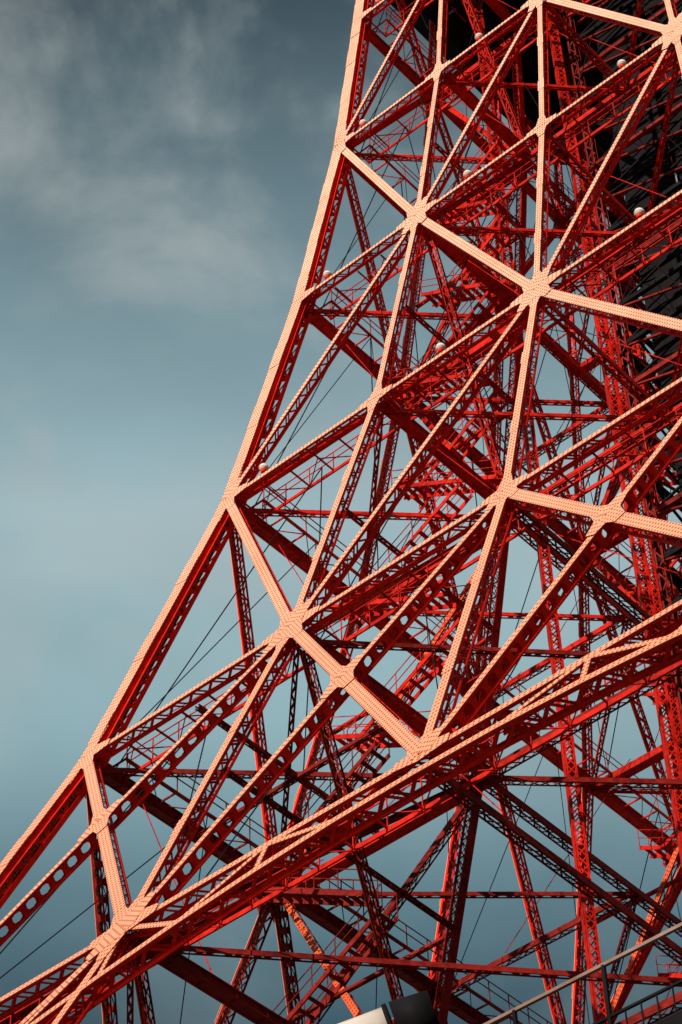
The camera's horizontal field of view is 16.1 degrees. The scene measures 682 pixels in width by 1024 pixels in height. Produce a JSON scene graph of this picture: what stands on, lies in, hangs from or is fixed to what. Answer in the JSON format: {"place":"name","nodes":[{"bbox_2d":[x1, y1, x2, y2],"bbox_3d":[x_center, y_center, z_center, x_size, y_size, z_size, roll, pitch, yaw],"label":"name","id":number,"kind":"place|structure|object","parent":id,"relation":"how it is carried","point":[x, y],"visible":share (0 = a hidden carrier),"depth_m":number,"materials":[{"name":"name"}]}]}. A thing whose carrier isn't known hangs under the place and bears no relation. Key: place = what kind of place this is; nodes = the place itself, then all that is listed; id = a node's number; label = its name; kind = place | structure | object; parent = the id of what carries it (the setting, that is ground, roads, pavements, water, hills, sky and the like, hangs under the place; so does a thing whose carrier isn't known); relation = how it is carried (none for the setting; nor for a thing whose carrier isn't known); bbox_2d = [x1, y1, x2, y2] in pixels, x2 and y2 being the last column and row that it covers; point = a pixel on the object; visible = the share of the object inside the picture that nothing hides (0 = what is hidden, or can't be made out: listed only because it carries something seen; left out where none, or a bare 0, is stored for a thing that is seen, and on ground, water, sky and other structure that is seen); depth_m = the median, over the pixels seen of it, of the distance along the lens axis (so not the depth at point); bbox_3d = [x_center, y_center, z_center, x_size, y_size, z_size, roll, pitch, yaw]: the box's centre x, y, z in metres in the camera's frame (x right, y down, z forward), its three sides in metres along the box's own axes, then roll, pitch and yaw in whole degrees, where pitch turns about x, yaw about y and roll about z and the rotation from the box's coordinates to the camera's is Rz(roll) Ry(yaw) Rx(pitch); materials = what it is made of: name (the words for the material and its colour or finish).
{"place":"outdoors","nodes":[
{"label":"outdoors","id":0,"kind":"place"},
{"bbox_2d":[0,0,681,1023],"label":"sky","id":1,"kind":"structure","parent":0,"point":[164,164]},
{"label":"ground","id":2,"kind":"structure","parent":0,"visible":0},
{"bbox_2d":[0,0,681,1023],"bbox_3d":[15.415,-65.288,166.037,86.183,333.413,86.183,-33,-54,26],"label":"lattice tower","id":3,"kind":"structure","parent":2,"relation":"on","point":[550,84],"depth_m":91.46,"materials":[{"name":"red metal"}]},
{"bbox_2d":[259,463,268,480],"bbox_3d":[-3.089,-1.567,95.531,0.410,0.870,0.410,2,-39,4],"label":"floodlight","id":4,"kind":"object","parent":3,"relation":"attached to","point":[263,467],"visible":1,"depth_m":95.52,"materials":[{"name":"white glass"}]},
{"bbox_2d":[323,270,331,285],"bbox_3d":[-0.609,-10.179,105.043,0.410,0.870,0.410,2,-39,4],"label":"floodlight","id":5,"kind":"object","parent":3,"relation":"attached to","point":[327,274],"visible":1,"depth_m":105.03,"materials":[{"name":"white glass"}]},
{"bbox_2d":[359,119,366,133],"bbox_3d":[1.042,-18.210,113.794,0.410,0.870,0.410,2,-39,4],"label":"floodlight","id":6,"kind":"object","parent":3,"relation":"attached to","point":[362,122],"visible":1,"depth_m":113.79,"materials":[{"name":"white glass"}]},
{"bbox_2d":[435,343,445,353],"bbox_3d":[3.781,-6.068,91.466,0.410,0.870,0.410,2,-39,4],"label":"floodlight","id":7,"kind":"object","parent":3,"relation":"attached to","point":[440,347],"visible":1,"depth_m":91.46,"materials":[{"name":"white glass"}]},
{"bbox_2d":[463,170,471,185],"bbox_3d":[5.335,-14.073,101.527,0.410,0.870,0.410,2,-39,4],"label":"floodlight","id":8,"kind":"object","parent":3,"relation":"attached to","point":[467,174],"visible":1,"depth_m":101.52,"materials":[{"name":"white glass"}]},
{"bbox_2d":[475,33,482,45],"bbox_3d":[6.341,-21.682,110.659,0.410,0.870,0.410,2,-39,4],"label":"floodlight","id":9,"kind":"object","parent":3,"relation":"attached to","point":[478,36],"visible":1,"depth_m":110.65,"materials":[{"name":"white glass"}]},
{"bbox_2d":[617,59,626,74],"bbox_3d":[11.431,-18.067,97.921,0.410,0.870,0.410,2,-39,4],"label":"floodlight","id":10,"kind":"object","parent":3,"relation":"attached to","point":[621,63],"visible":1,"depth_m":97.91,"materials":[{"name":"white glass"}]},
{"bbox_2d":[634,207,644,224],"bbox_3d":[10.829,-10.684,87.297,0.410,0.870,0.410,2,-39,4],"label":"floodlight","id":11,"kind":"object","parent":3,"relation":"attached to","point":[639,212],"visible":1,"depth_m":87.30,"materials":[{"name":"white glass"}]},
{"bbox_2d":[483,922,681,1023],"bbox_3d":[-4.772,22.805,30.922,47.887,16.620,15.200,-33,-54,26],"label":"railing","id":12,"kind":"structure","parent":2,"relation":"on","point":[675,1017],"depth_m":25.16,"materials":[{"name":"metal"}]},
{"bbox_2d":[338,990,439,1023],"bbox_3d":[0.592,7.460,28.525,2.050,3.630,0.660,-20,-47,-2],"label":"roof searchlight","id":13,"kind":"object","parent":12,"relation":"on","point":[416,1008],"visible":1,"depth_m":29.43,"materials":[{"name":"metal"}]}
]}

